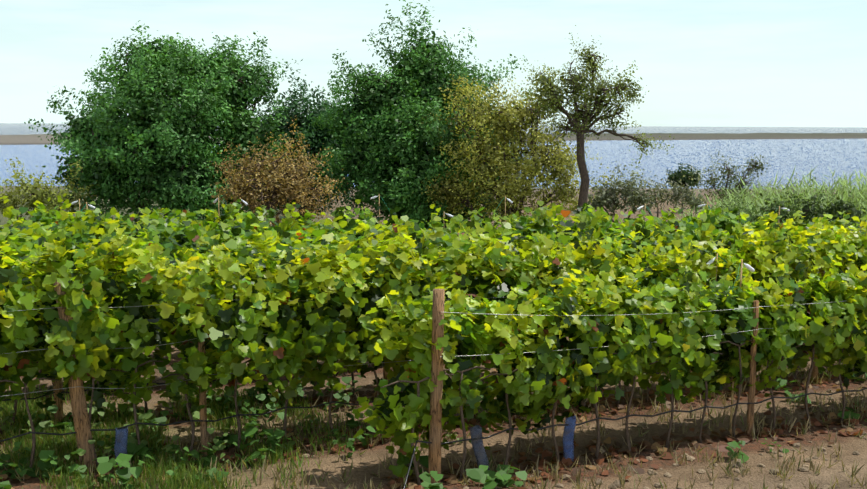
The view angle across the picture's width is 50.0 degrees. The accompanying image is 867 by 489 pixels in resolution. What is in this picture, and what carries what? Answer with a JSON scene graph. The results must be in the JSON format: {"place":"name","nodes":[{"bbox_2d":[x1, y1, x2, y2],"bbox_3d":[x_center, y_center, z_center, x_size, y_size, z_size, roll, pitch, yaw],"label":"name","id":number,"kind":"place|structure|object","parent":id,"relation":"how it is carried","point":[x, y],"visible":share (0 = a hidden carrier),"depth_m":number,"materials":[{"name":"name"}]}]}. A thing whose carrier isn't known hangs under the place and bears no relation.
{"place":"outdoors","nodes":[
{"label":"outdoors","id":0,"kind":"place"},
{"bbox_2d":[0,133,866,488],"bbox_3d":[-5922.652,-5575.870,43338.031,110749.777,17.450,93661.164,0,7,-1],"label":"ground","id":1,"kind":"structure","parent":0,"point":[360,475],"depth_m":10.68,"materials":[{"name":"soil"}]},
{"bbox_2d":[0,157,98,222],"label":"bush","id":2,"kind":"object","parent":1,"relation":"on","point":[42,195],"visible":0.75,"depth_m":24.64,"materials":[{"name":"green plant"}]},
{"bbox_2d":[71,199,87,210],"bbox_3d":[-7.658,0.326,20.279,0.416,2.652,0.077,1,7,5],"label":"scarer cane","id":3,"kind":"object","parent":1,"relation":"on","point":[74,202],"visible":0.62,"depth_m":20.11,"materials":[{"name":"white plastic"}]},
{"bbox_2d":[0,193,167,244],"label":"grapevine row","id":4,"kind":"object","parent":1,"relation":"on","point":[39,213],"visible":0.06,"depth_m":19.03,"materials":[{"name":"green plant"}]},
{"bbox_2d":[114,427,129,467],"bbox_3d":[-3.221,2.099,9.609,0.143,0.430,0.092,0,7,-1],"label":"tube","id":5,"kind":"object","parent":1,"relation":"on","point":[121,440],"visible":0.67,"depth_m":9.58,"materials":[{"name":"blue plastic"}]},
{"bbox_2d":[24,20,299,224],"bbox_3d":[-7.935,-2.579,27.144,6.284,7.726,6.869,5,9,32],"label":"tree","id":6,"kind":"object","parent":1,"relation":"on","point":[176,127],"visible":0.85,"depth_m":26.00,"materials":[{"name":"green plant"}]},
{"bbox_2d":[0,382,369,488],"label":"green grass patch","id":7,"kind":"object","parent":1,"relation":"on","point":[60,448],"visible":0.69,"depth_m":10.14,"materials":[{"name":"green plant"}]},
{"bbox_2d":[0,197,383,240],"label":"grapevine row","id":8,"kind":"object","parent":1,"relation":"on","point":[234,208],"visible":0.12,"depth_m":18.75,"materials":[{"name":"green plant"}]},
{"bbox_2d":[213,196,224,223],"bbox_3d":[-4.609,0.287,20.522,0.524,2.718,0.122,2,8,15],"label":"scarer cane","id":9,"kind":"object","parent":1,"relation":"on","point":[215,200],"visible":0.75,"depth_m":20.37,"materials":[{"name":"white plastic"}]},
{"bbox_2d":[208,118,349,231],"bbox_3d":[-3.904,-0.896,23.372,3.598,4.662,2.789,0,7,-1],"label":"dry bush","id":10,"kind":"object","parent":1,"relation":"on","point":[290,184],"visible":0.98,"depth_m":23.10,"materials":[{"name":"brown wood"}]},
{"bbox_2d":[0,203,588,247],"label":"grapevine row","id":11,"kind":"object","parent":1,"relation":"on","point":[249,220],"visible":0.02,"depth_m":17.10,"materials":[{"name":"wood"},{"name":"metal"}]},
{"bbox_2d":[253,59,353,224],"bbox_3d":[-4.444,-2.674,32.816,6.525,7.529,4.570,0,7,-1],"label":"tree","id":12,"kind":"object","parent":1,"relation":"on","point":[312,141],"visible":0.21,"depth_m":32.17,"materials":[{"name":"green plant"}]},
{"bbox_2d":[0,199,756,271],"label":"grapevine row","id":13,"kind":"object","parent":1,"relation":"on","point":[544,223],"visible":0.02,"depth_m":16.56,"materials":[{"name":"green plant"}]},
{"bbox_2d":[371,194,389,223],"bbox_3d":[-1.170,0.271,20.570,0.454,2.773,0.086,2,7,9],"label":"scarer cane","id":14,"kind":"object","parent":1,"relation":"on","point":[374,197],"visible":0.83,"depth_m":20.41,"materials":[{"name":"white plastic"}]},
{"bbox_2d":[293,0,537,231],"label":"tree","id":15,"kind":"object","parent":1,"relation":"on","point":[387,134],"visible":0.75,"depth_m":26.78,"materials":[{"name":"green plant"}]},
{"bbox_2d":[0,209,866,470],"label":"grapevine row","id":16,"kind":"object","parent":1,"relation":"on","point":[72,311],"visible":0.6,"depth_m":9.99,"materials":[{"name":"wood"},{"name":"metal"}]},
{"bbox_2d":[0,362,866,488],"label":"broadleaf weeds","id":17,"kind":"object","parent":1,"relation":"on","point":[106,465],"visible":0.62,"depth_m":9.71,"materials":[{"name":"green plant"}]},
{"bbox_2d":[0,210,866,424],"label":"grapevine row","id":18,"kind":"object","parent":1,"relation":"on","point":[423,248],"visible":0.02,"depth_m":12.54,"materials":[{"name":"green plant"}]},
{"bbox_2d":[0,351,866,488],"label":"dry grass tufts","id":19,"kind":"object","parent":1,"relation":"on","point":[625,473],"visible":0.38,"depth_m":9.98,"materials":[{"name":"beige plant"}]},
{"bbox_2d":[0,350,866,488],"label":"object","id":20,"kind":"object","parent":1,"relation":"on","point":[450,478],"visible":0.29,"depth_m":10.65,"materials":[{"name":"brown plant"}]},
{"bbox_2d":[0,204,866,355],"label":"grapevine row","id":21,"kind":"object","parent":1,"relation":"on","point":[715,218],"visible":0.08,"depth_m":15.18,"materials":[{"name":"wood"},{"name":"metal"}]},
{"bbox_2d":[470,425,489,469],"bbox_3d":[0.466,2.084,9.360,0.220,0.530,0.085,-2,8,-15],"label":"tube","id":22,"kind":"object","parent":1,"relation":"on","point":[479,449],"visible":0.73,"depth_m":9.33,"materials":[{"name":"blue plastic"}]},
{"bbox_2d":[494,196,512,221],"bbox_3d":[1.637,0.188,22.197,0.478,2.709,0.078,2,8,14],"label":"scarer cane","id":23,"kind":"object","parent":1,"relation":"on","point":[509,200],"visible":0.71,"depth_m":22.02,"materials":[{"name":"white plastic"}]},
{"bbox_2d":[418,68,616,230],"bbox_3d":[2.277,-1.686,25.255,5.690,6.174,3.563,0,7,-1],"label":"tree","id":24,"kind":"object","parent":1,"relation":"on","point":[511,186],"visible":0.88,"depth_m":25.11,"materials":[{"name":"green plant"}]},
{"bbox_2d":[563,416,575,461],"bbox_3d":[1.430,2.063,9.804,0.138,0.510,0.091,0,7,-1],"label":"tube","id":25,"kind":"object","parent":1,"relation":"on","point":[568,441],"visible":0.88,"depth_m":9.78,"materials":[{"name":"blue plastic"}]},
{"bbox_2d":[302,381,866,488],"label":"stones","id":26,"kind":"object","parent":1,"relation":"on","point":[615,483],"visible":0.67,"depth_m":9.72,"materials":[{"name":"brown stone"}]},
{"bbox_2d":[515,25,673,222],"bbox_3d":[4.152,-2.099,24.233,4.138,7.037,2.029,0,7,-1],"label":"tree","id":27,"kind":"object","parent":1,"relation":"on","point":[576,115],"visible":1,"depth_m":23.92,"materials":[{"name":"green plant"}]},
{"bbox_2d":[352,253,866,488],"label":"grapevine row","id":28,"kind":"object","parent":1,"relation":"on","point":[747,327],"visible":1,"depth_m":9.88,"materials":[{"name":"green plant"}]},
{"bbox_2d":[572,159,667,221],"bbox_3d":[7.135,-1.130,36.165,3.853,4.472,2.302,0,7,-1],"label":"bush","id":29,"kind":"object","parent":1,"relation":"on","point":[610,194],"visible":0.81,"depth_m":35.81,"materials":[{"name":"green plant"}]},
{"bbox_2d":[637,204,651,217],"bbox_3d":[4.560,0.411,20.185,0.388,2.605,0.100,0,7,-4],"label":"scarer cane","id":30,"kind":"object","parent":1,"relation":"on","point":[640,207],"visible":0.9,"depth_m":20.01,"materials":[{"name":"white plastic"}]},
{"bbox_2d":[616,160,707,220],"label":"bush","id":31,"kind":"object","parent":1,"relation":"on","point":[678,193],"visible":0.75,"depth_m":47.61,"materials":[{"name":"green plant"}]},
{"bbox_2d":[665,163,704,212],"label":"tree","id":32,"kind":"object","parent":1,"relation":"on","point":[679,175],"visible":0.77,"depth_m":184.31,"materials":[{"name":"green plant"}]},
{"bbox_2d":[706,253,732,392],"bbox_3d":[3.906,1.197,12.793,0.481,2.174,0.077,-3,8,-23],"label":"scarer cane","id":33,"kind":"object","parent":1,"relation":"on","point":[709,262],"visible":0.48,"depth_m":12.63,"materials":[{"name":"white plastic"}]},
{"bbox_2d":[693,149,770,207],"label":"bush","id":34,"kind":"object","parent":1,"relation":"on","point":[711,181],"visible":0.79,"depth_m":42.01,"materials":[{"name":"green plant"}]},
{"bbox_2d":[677,173,800,214],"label":"bush","id":35,"kind":"object","parent":1,"relation":"on","point":[697,204],"visible":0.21,"depth_m":59.96,"materials":[{"name":"green plant"}]},
{"bbox_2d":[729,259,754,431],"bbox_3d":[3.583,1.295,10.924,0.351,2.268,0.080,-4,8,-30],"label":"scarer cane","id":36,"kind":"object","parent":1,"relation":"on","point":[749,267],"visible":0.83,"depth_m":10.84,"materials":[{"name":"beige wood"}]},
{"bbox_2d":[674,188,825,220],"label":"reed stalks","id":37,"kind":"object","parent":1,"relation":"on","point":[699,212],"depth_m":56.76,"materials":[{"name":"green plant"}]},
{"bbox_2d":[699,164,866,227],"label":"reed stalks","id":38,"kind":"object","parent":1,"relation":"on","point":[846,187],"visible":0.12,"depth_m":33.79,"materials":[{"name":"green plant"}]},
{"bbox_2d":[718,173,866,226],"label":"bush","id":39,"kind":"object","parent":1,"relation":"on","point":[841,206],"visible":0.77,"depth_m":24.91,"materials":[{"name":"green plant"}]},
{"bbox_2d":[0,123,866,188],"bbox_3d":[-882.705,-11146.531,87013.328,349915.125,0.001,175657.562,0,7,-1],"label":"sea water","id":40,"kind":"structure","parent":0,"point":[839,157],"depth_m":583.99,"materials":[{"name":"blue liquid"}]},
{"bbox_2d":[0,0,866,127],"label":"sky","id":41,"kind":"structure","parent":0,"point":[701,63],"materials":[{"name":"white"}]}
]}

